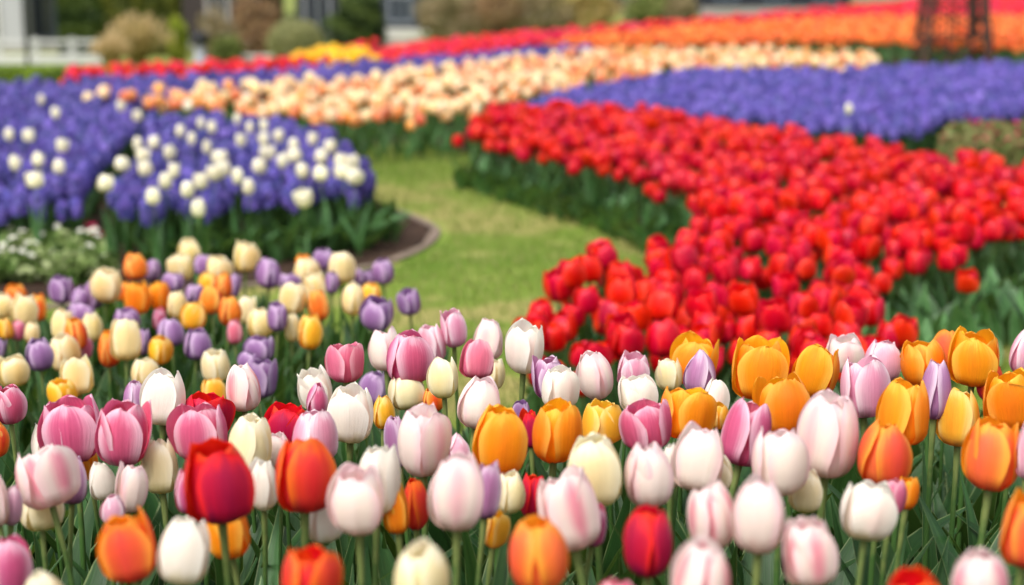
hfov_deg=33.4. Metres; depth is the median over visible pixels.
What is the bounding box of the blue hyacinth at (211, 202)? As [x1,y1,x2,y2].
[206,192,226,246]
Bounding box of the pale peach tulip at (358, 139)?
[355,113,368,146]
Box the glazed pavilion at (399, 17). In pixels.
[380,0,430,35]
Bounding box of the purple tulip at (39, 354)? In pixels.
[25,337,53,450]
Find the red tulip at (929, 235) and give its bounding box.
[907,228,935,284]
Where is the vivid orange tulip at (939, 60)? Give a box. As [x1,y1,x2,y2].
[935,36,946,62]
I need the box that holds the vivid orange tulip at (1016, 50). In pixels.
[1014,47,1019,62]
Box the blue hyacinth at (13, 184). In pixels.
[8,179,21,230]
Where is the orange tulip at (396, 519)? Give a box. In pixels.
[383,483,408,560]
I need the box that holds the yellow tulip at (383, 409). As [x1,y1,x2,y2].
[373,395,394,527]
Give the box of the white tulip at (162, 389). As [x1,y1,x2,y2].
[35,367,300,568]
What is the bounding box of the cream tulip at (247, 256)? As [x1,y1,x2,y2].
[234,240,261,325]
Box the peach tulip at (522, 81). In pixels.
[515,77,526,102]
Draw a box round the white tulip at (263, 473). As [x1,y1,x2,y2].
[249,457,276,584]
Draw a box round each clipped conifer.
[55,0,103,54]
[101,0,183,56]
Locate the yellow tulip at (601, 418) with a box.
[582,398,642,584]
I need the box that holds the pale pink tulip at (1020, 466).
[1014,425,1023,584]
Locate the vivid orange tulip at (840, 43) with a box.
[838,41,843,50]
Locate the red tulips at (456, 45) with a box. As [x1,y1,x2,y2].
[60,0,1023,85]
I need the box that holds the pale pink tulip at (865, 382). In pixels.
[825,354,890,544]
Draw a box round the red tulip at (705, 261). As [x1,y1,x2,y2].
[698,256,711,275]
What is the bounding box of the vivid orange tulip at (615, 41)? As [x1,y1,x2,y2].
[612,37,618,46]
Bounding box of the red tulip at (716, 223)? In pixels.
[709,217,725,276]
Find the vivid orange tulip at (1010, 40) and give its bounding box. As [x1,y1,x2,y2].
[1003,37,1014,56]
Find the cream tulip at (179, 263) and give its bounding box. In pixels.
[166,253,192,328]
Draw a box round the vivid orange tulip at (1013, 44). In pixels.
[1010,41,1019,62]
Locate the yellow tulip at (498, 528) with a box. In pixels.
[485,509,510,584]
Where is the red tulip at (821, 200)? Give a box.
[811,188,832,257]
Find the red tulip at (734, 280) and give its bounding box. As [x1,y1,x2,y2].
[726,278,743,350]
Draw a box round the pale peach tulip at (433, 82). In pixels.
[429,78,441,85]
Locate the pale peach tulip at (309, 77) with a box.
[304,72,315,105]
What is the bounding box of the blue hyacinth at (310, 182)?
[297,174,322,227]
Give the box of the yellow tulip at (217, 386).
[201,377,225,398]
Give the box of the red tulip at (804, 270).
[794,258,815,291]
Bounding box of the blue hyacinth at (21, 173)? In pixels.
[16,170,31,214]
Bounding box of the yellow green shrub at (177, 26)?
[167,14,189,62]
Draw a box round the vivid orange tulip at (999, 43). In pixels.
[996,40,1002,60]
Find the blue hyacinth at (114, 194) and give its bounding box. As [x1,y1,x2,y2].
[107,184,122,251]
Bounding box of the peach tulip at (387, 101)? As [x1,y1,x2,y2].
[384,98,393,137]
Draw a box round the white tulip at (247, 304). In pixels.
[238,296,255,341]
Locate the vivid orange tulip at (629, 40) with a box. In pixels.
[627,38,633,53]
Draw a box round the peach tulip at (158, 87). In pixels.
[152,82,164,114]
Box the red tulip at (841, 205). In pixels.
[833,202,844,209]
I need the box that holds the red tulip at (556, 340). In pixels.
[544,322,573,369]
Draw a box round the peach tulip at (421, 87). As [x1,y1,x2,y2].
[417,82,428,122]
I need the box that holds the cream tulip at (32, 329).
[4,322,39,399]
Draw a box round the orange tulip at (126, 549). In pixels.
[96,505,156,584]
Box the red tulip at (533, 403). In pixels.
[512,315,547,415]
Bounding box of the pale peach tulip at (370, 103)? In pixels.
[368,94,374,138]
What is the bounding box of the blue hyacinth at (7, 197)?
[0,191,27,232]
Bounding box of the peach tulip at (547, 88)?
[542,83,550,93]
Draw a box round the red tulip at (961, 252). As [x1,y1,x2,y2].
[945,243,967,302]
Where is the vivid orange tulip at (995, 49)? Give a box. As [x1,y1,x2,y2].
[993,45,999,59]
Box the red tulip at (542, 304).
[528,297,553,357]
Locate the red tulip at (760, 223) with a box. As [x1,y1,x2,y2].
[758,219,763,227]
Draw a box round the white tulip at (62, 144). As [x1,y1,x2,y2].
[56,138,69,157]
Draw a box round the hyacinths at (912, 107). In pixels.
[501,58,1023,159]
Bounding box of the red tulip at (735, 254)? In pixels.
[731,251,739,265]
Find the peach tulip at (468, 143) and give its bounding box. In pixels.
[466,111,476,154]
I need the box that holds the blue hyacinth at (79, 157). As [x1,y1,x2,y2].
[75,153,86,165]
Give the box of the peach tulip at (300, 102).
[295,99,306,127]
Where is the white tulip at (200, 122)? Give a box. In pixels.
[197,117,203,128]
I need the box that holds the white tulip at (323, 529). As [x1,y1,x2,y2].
[309,508,342,550]
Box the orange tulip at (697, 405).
[661,386,716,561]
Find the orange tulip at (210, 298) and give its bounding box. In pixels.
[198,286,221,390]
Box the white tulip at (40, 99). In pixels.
[38,94,43,109]
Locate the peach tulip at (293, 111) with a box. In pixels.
[287,103,300,118]
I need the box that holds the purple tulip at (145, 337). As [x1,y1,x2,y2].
[140,328,159,431]
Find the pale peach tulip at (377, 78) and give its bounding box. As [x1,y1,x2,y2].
[371,72,382,83]
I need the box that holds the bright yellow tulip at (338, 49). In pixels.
[336,47,345,52]
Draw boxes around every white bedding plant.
[0,226,42,252]
[0,242,27,282]
[16,241,56,282]
[34,223,72,253]
[42,247,91,283]
[54,226,105,252]
[70,243,122,283]
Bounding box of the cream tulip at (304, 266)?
[294,258,319,317]
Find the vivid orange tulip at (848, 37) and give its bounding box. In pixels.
[843,34,850,49]
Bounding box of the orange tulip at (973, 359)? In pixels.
[933,326,999,559]
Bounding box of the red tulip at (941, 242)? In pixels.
[923,234,957,300]
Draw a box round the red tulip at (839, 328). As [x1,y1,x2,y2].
[831,321,861,394]
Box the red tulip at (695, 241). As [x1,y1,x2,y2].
[674,234,701,256]
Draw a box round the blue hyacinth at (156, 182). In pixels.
[153,178,171,229]
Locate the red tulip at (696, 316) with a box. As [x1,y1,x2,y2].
[682,309,716,389]
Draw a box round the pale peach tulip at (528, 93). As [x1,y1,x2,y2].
[522,87,533,100]
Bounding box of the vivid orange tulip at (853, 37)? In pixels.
[850,33,864,56]
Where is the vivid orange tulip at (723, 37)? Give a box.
[720,34,726,47]
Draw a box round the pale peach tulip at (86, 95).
[82,91,93,100]
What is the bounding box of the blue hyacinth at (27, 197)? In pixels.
[22,193,31,231]
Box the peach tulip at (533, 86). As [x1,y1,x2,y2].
[526,83,537,98]
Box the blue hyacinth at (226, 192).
[219,187,235,239]
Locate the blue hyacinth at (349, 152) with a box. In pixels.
[343,147,354,156]
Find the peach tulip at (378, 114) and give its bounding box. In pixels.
[365,107,388,162]
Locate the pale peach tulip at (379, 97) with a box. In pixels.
[372,94,383,143]
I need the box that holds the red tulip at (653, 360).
[649,354,669,372]
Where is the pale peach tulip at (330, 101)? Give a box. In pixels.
[322,97,335,127]
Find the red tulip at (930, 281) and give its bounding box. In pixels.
[916,233,936,285]
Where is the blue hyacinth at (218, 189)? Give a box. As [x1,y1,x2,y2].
[212,185,229,222]
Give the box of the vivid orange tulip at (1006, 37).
[1003,35,1012,54]
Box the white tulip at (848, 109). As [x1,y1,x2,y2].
[844,103,852,134]
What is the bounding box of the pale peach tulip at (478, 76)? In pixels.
[473,70,484,105]
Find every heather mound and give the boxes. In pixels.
[935,115,996,164]
[955,118,1023,168]
[1003,119,1023,167]
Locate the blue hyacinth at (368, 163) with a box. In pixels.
[359,157,370,170]
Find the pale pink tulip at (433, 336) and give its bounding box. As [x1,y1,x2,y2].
[373,323,445,487]
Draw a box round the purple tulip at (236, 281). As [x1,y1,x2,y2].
[224,273,240,352]
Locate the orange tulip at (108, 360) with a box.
[98,329,119,399]
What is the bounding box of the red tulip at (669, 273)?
[653,266,676,282]
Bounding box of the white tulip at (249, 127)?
[246,121,252,142]
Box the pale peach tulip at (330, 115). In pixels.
[323,106,339,148]
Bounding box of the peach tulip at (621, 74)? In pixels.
[617,69,627,79]
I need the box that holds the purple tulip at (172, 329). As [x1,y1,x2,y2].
[157,317,184,439]
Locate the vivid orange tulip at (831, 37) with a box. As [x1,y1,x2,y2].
[828,33,836,55]
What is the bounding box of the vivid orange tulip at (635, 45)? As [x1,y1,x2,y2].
[631,41,638,48]
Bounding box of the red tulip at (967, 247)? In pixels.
[955,244,970,291]
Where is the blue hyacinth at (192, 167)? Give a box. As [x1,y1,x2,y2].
[181,164,196,171]
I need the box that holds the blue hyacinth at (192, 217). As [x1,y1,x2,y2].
[183,213,193,225]
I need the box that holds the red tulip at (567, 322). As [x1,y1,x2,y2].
[549,310,577,371]
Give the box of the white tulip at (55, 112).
[51,106,59,121]
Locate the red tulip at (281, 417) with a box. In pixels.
[264,401,304,551]
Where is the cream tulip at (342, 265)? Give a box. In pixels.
[326,251,355,344]
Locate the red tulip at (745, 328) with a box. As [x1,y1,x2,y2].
[735,314,756,339]
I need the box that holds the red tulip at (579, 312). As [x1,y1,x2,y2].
[558,303,584,370]
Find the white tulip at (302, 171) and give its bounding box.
[296,162,308,222]
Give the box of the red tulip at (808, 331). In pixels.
[794,326,821,351]
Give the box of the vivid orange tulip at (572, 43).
[569,40,576,47]
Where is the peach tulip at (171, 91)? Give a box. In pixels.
[167,88,182,112]
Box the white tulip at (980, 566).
[950,547,1008,584]
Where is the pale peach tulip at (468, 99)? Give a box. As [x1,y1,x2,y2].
[460,93,474,134]
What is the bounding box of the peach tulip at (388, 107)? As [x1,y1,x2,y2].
[375,104,390,149]
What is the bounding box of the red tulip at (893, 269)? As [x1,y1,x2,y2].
[883,259,903,309]
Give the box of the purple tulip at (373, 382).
[358,370,385,447]
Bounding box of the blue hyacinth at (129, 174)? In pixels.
[123,167,138,221]
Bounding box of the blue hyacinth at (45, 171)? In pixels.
[42,168,50,174]
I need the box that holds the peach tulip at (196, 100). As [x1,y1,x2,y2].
[190,94,201,108]
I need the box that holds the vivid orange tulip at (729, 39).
[726,36,733,45]
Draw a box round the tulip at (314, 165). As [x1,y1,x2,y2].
[310,163,320,201]
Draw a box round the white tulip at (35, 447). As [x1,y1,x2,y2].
[31,423,63,577]
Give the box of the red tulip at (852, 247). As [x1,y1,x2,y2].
[851,238,880,272]
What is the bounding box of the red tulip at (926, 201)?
[914,191,934,213]
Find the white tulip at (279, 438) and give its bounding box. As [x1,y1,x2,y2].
[271,431,286,581]
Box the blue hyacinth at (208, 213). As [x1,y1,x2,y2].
[205,204,211,235]
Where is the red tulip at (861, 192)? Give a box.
[852,189,873,196]
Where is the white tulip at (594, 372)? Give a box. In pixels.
[575,350,630,574]
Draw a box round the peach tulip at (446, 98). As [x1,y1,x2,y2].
[442,94,455,130]
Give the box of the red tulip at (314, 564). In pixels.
[281,544,342,584]
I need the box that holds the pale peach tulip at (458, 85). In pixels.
[453,79,463,126]
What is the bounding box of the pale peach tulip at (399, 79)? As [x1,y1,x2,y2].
[393,73,404,84]
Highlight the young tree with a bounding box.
[624,0,631,23]
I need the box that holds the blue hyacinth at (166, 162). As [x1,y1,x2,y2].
[164,159,175,172]
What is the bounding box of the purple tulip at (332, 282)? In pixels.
[325,270,339,351]
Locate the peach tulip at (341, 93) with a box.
[339,90,345,99]
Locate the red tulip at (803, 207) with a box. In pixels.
[800,197,806,210]
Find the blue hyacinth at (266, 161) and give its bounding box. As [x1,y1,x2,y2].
[264,154,276,167]
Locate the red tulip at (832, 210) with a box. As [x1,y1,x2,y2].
[822,204,840,217]
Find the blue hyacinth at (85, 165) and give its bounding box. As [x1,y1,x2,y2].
[77,161,98,223]
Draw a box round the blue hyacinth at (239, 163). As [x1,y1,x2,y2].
[234,161,243,168]
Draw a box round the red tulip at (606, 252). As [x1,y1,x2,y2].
[589,241,617,339]
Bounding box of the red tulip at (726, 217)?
[718,214,733,221]
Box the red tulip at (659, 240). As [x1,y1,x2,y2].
[646,234,669,250]
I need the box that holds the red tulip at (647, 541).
[623,504,672,584]
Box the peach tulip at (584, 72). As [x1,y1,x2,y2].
[579,67,588,85]
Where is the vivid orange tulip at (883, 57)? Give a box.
[881,38,890,63]
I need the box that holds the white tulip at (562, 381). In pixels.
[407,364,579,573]
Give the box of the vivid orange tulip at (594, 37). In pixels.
[591,34,597,41]
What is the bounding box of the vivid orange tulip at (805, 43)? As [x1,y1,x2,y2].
[802,40,808,46]
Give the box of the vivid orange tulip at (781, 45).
[779,42,784,48]
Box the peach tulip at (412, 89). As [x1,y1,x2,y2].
[406,85,415,94]
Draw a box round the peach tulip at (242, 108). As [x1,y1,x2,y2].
[237,102,247,114]
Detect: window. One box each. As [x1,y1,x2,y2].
[32,0,56,37]
[205,0,229,34]
[304,0,330,30]
[388,0,411,22]
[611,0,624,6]
[715,0,738,1]
[764,0,788,1]
[814,0,837,1]
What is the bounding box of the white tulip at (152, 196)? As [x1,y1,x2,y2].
[145,187,162,281]
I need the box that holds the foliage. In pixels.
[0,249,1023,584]
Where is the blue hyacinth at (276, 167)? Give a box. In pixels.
[267,163,283,179]
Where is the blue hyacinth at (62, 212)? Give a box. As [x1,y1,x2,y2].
[52,199,69,230]
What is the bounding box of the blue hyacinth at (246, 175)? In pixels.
[240,172,250,230]
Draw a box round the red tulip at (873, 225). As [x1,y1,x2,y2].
[858,214,884,296]
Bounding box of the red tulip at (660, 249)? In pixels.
[652,245,665,259]
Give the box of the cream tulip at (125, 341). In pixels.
[110,318,166,432]
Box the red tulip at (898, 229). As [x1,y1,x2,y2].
[890,224,909,307]
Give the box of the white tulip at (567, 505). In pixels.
[537,463,600,584]
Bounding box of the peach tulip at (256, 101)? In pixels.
[250,94,258,107]
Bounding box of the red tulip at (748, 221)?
[732,215,753,283]
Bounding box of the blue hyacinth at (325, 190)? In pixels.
[312,181,327,225]
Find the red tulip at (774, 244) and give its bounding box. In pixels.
[764,233,788,300]
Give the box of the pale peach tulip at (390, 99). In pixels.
[387,94,392,126]
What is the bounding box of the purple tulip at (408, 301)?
[396,287,449,360]
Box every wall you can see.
[240,55,275,61]
[376,36,426,47]
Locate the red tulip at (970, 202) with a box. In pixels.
[955,198,975,252]
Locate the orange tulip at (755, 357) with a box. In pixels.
[732,335,816,517]
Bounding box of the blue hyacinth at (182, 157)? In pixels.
[177,154,188,171]
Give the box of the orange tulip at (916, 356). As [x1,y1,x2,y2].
[899,340,1021,530]
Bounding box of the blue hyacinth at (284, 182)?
[276,179,285,213]
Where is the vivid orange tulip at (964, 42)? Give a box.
[956,39,965,60]
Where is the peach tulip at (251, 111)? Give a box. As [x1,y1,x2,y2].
[246,108,256,115]
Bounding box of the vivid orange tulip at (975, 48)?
[971,43,978,61]
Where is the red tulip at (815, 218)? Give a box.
[812,214,821,222]
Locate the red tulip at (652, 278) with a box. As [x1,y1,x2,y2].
[642,275,660,336]
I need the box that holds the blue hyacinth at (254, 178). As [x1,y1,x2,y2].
[249,175,261,226]
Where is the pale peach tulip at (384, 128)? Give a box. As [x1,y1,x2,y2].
[383,117,388,139]
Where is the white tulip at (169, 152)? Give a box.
[164,144,175,161]
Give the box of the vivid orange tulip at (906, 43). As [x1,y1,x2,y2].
[904,40,909,61]
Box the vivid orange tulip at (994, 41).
[992,39,995,58]
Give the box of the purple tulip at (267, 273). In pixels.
[239,257,280,352]
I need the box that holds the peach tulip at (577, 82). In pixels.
[573,78,582,86]
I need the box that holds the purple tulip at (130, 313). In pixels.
[89,307,162,394]
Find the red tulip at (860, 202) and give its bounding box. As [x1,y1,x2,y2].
[851,194,872,211]
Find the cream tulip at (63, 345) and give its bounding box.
[50,332,80,371]
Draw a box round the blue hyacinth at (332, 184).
[321,176,340,227]
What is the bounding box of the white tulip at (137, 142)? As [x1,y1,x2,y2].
[133,137,142,150]
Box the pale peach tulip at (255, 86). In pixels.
[249,80,261,118]
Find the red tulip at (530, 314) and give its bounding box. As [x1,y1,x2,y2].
[525,310,547,391]
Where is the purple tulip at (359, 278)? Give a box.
[343,268,370,359]
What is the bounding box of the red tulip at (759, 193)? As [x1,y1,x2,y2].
[744,182,763,200]
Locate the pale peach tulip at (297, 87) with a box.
[292,81,301,120]
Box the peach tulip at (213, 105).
[208,99,218,110]
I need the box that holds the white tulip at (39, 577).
[25,569,61,584]
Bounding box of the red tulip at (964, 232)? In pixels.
[936,220,976,300]
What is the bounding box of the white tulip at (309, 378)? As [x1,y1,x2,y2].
[297,364,404,544]
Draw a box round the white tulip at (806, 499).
[788,469,822,517]
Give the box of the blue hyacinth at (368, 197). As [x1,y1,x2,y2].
[361,185,372,207]
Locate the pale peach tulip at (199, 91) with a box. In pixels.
[193,87,203,110]
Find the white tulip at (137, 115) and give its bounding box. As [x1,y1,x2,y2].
[131,109,142,157]
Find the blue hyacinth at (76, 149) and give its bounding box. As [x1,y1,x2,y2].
[70,143,85,160]
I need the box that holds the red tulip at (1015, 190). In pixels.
[1006,183,1023,198]
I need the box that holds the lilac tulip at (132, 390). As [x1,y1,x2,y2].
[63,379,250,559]
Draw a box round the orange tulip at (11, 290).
[4,283,27,349]
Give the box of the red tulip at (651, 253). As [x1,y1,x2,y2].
[644,246,661,321]
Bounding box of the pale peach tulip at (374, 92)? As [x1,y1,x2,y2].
[369,91,376,123]
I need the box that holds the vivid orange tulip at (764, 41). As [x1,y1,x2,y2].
[760,36,767,51]
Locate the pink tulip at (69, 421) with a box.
[33,394,98,584]
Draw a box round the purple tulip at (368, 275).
[358,270,374,333]
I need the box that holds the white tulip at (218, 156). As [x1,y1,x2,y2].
[211,149,227,164]
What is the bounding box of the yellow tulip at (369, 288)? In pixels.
[361,281,380,344]
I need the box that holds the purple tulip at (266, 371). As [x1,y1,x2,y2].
[247,358,277,418]
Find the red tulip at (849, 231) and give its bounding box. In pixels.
[843,227,857,249]
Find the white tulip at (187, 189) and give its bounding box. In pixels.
[181,181,194,238]
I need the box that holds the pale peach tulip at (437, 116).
[436,93,444,136]
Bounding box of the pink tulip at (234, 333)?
[227,319,298,403]
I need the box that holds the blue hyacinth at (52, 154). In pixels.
[46,149,59,165]
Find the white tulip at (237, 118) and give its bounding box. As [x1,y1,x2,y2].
[234,112,240,132]
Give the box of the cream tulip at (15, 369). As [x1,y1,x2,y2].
[0,353,29,458]
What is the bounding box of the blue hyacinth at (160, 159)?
[153,154,166,172]
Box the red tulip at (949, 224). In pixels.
[946,209,951,279]
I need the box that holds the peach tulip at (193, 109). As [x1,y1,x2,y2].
[186,92,193,116]
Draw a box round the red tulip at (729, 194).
[725,187,735,203]
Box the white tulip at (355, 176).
[339,167,370,257]
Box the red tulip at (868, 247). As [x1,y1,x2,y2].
[853,232,881,264]
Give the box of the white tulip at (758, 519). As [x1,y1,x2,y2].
[731,472,784,584]
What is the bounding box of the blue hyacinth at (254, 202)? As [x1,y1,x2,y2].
[243,186,261,239]
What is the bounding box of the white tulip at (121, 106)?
[117,100,125,112]
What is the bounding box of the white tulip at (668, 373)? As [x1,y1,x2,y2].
[655,358,740,556]
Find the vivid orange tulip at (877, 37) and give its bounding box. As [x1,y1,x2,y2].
[873,35,880,52]
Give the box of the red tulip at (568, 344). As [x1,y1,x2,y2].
[561,289,577,354]
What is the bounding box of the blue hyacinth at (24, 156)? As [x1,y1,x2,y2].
[14,153,28,174]
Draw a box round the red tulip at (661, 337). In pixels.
[645,317,679,402]
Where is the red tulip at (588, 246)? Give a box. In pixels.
[586,239,610,315]
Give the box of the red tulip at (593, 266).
[579,253,604,342]
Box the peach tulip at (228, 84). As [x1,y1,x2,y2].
[223,78,235,111]
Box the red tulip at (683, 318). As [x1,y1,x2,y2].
[674,307,691,329]
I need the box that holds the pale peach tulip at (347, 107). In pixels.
[336,104,352,139]
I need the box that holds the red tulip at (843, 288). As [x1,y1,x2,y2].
[829,279,850,336]
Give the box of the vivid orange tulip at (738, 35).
[736,33,743,48]
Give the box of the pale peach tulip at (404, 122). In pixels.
[399,92,405,133]
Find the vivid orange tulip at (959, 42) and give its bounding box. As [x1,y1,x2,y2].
[956,39,964,62]
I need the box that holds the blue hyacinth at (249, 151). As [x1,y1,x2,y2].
[243,147,255,160]
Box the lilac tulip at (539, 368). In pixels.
[531,355,587,584]
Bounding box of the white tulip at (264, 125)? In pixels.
[260,119,267,131]
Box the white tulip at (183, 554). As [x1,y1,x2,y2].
[156,516,209,584]
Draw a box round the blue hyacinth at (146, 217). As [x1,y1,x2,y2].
[133,201,157,252]
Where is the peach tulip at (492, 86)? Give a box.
[485,81,499,108]
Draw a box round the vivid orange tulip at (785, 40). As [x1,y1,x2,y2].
[782,37,788,45]
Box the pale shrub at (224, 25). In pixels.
[196,5,240,57]
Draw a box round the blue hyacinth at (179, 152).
[176,148,182,162]
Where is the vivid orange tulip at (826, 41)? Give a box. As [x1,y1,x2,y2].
[824,38,829,44]
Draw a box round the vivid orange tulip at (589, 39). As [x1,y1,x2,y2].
[584,36,592,42]
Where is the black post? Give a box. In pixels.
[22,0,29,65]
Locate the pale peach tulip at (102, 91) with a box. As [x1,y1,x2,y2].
[97,85,108,98]
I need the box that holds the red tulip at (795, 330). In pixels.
[787,324,812,353]
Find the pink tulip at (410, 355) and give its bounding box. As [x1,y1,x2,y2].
[333,329,433,550]
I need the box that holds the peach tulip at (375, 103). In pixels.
[371,99,383,146]
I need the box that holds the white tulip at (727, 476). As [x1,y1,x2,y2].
[665,455,732,584]
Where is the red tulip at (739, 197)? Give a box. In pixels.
[729,191,751,247]
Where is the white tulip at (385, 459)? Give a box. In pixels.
[359,444,400,584]
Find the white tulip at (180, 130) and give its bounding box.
[176,124,184,143]
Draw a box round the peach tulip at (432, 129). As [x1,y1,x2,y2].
[425,99,434,147]
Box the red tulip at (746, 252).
[739,241,762,281]
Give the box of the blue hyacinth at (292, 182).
[285,173,300,228]
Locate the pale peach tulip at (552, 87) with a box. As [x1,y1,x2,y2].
[548,84,554,93]
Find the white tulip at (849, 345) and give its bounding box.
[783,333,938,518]
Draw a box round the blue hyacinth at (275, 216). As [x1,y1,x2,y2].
[253,179,282,227]
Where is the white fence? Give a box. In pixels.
[0,37,101,65]
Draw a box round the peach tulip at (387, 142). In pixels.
[376,105,391,156]
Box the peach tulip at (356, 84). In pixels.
[352,80,362,89]
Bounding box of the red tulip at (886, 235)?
[881,226,891,299]
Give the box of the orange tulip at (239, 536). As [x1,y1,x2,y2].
[206,516,250,584]
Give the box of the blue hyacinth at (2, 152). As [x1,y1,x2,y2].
[0,150,8,155]
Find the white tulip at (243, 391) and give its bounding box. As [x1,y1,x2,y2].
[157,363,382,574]
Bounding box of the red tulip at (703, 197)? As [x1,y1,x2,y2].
[695,188,716,210]
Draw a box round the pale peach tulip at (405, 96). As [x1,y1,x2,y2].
[399,89,410,141]
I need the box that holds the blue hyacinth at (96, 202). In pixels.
[90,164,103,217]
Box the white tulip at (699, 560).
[670,535,729,584]
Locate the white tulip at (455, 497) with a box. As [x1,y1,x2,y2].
[427,450,483,584]
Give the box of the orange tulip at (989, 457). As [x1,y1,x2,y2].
[961,415,1019,547]
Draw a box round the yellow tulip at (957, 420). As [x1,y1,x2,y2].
[936,387,979,584]
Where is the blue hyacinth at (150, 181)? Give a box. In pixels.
[145,177,155,185]
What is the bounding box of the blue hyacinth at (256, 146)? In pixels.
[250,143,260,155]
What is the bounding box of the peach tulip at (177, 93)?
[174,90,185,117]
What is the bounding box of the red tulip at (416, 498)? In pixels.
[405,478,428,541]
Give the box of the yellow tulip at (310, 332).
[257,314,322,415]
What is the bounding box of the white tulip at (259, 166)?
[252,158,266,213]
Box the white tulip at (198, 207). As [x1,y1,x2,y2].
[191,197,210,283]
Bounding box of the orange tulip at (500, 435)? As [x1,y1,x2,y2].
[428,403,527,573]
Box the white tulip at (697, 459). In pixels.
[670,420,723,540]
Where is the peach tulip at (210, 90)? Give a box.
[204,87,216,111]
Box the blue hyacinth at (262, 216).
[247,208,264,224]
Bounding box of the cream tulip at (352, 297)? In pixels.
[341,281,368,383]
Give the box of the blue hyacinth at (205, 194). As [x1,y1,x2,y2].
[199,187,220,241]
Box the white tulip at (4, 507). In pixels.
[0,476,111,584]
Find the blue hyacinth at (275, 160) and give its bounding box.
[271,156,284,175]
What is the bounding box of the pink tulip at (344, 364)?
[272,341,366,530]
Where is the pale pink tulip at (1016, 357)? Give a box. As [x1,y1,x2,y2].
[913,330,1023,521]
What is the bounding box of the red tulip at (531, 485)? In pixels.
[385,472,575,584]
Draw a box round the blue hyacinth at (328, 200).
[326,173,339,214]
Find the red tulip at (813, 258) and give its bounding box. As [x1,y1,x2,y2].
[805,251,816,290]
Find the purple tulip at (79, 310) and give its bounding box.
[66,302,94,319]
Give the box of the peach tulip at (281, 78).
[274,76,283,84]
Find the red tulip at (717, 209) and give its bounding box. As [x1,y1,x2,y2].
[706,200,729,220]
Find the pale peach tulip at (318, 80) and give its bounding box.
[314,77,323,102]
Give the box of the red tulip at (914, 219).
[909,217,929,278]
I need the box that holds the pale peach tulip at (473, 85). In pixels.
[470,82,480,103]
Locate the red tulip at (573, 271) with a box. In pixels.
[556,256,588,362]
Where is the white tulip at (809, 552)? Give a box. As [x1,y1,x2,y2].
[782,515,837,584]
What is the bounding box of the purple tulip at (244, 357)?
[237,350,257,412]
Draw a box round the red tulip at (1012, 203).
[999,196,1023,251]
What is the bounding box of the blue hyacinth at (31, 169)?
[28,166,40,172]
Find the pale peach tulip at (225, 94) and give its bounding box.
[219,90,229,120]
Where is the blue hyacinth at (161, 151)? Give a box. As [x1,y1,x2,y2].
[159,148,165,159]
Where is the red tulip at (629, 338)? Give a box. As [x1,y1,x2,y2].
[610,323,655,410]
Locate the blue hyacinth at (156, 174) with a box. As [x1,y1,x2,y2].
[150,170,161,178]
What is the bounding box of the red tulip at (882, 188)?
[876,181,896,225]
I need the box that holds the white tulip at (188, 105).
[183,100,192,116]
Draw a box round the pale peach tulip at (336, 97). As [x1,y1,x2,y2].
[329,94,342,141]
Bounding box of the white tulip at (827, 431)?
[796,388,858,520]
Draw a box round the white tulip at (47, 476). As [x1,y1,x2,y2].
[15,443,80,584]
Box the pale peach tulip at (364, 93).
[357,89,367,135]
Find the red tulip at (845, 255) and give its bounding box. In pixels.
[837,249,858,263]
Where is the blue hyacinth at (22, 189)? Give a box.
[15,182,29,231]
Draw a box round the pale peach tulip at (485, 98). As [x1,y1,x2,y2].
[480,92,491,114]
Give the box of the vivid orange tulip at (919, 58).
[915,41,920,62]
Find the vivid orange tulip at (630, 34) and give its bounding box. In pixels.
[627,32,634,51]
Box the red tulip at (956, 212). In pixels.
[949,203,968,286]
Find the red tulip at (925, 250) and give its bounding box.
[912,244,932,284]
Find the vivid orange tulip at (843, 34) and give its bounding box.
[841,31,849,50]
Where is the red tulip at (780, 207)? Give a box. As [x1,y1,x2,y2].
[778,201,799,210]
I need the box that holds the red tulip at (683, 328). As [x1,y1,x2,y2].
[677,324,689,333]
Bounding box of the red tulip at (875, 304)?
[860,292,884,334]
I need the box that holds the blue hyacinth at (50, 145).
[44,141,56,151]
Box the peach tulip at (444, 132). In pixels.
[440,115,446,151]
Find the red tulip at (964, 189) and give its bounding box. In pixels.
[953,180,975,201]
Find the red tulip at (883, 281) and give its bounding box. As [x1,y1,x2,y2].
[873,272,891,296]
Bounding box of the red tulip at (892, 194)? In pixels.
[882,190,899,247]
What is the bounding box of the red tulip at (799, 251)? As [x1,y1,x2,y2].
[770,240,811,297]
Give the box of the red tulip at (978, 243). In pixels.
[962,227,985,303]
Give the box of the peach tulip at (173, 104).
[168,98,178,114]
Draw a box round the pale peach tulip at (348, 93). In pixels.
[344,88,357,127]
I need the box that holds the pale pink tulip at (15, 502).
[6,485,22,536]
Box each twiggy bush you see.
[412,0,489,39]
[451,0,531,36]
[505,0,586,31]
[554,0,624,30]
[625,0,669,24]
[660,0,698,20]
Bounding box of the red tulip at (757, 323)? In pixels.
[754,304,780,333]
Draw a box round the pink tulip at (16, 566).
[0,533,32,584]
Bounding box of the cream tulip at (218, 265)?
[207,255,244,350]
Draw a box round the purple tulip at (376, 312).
[348,294,393,383]
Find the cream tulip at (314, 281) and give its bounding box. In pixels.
[303,271,363,385]
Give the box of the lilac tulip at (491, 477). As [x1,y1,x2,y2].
[475,460,501,584]
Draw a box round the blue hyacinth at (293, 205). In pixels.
[284,192,299,237]
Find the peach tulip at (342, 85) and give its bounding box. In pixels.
[338,81,345,89]
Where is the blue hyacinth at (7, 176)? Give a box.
[2,167,13,188]
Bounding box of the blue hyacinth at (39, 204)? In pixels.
[28,200,49,230]
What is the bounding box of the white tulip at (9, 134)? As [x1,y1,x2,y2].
[4,128,13,151]

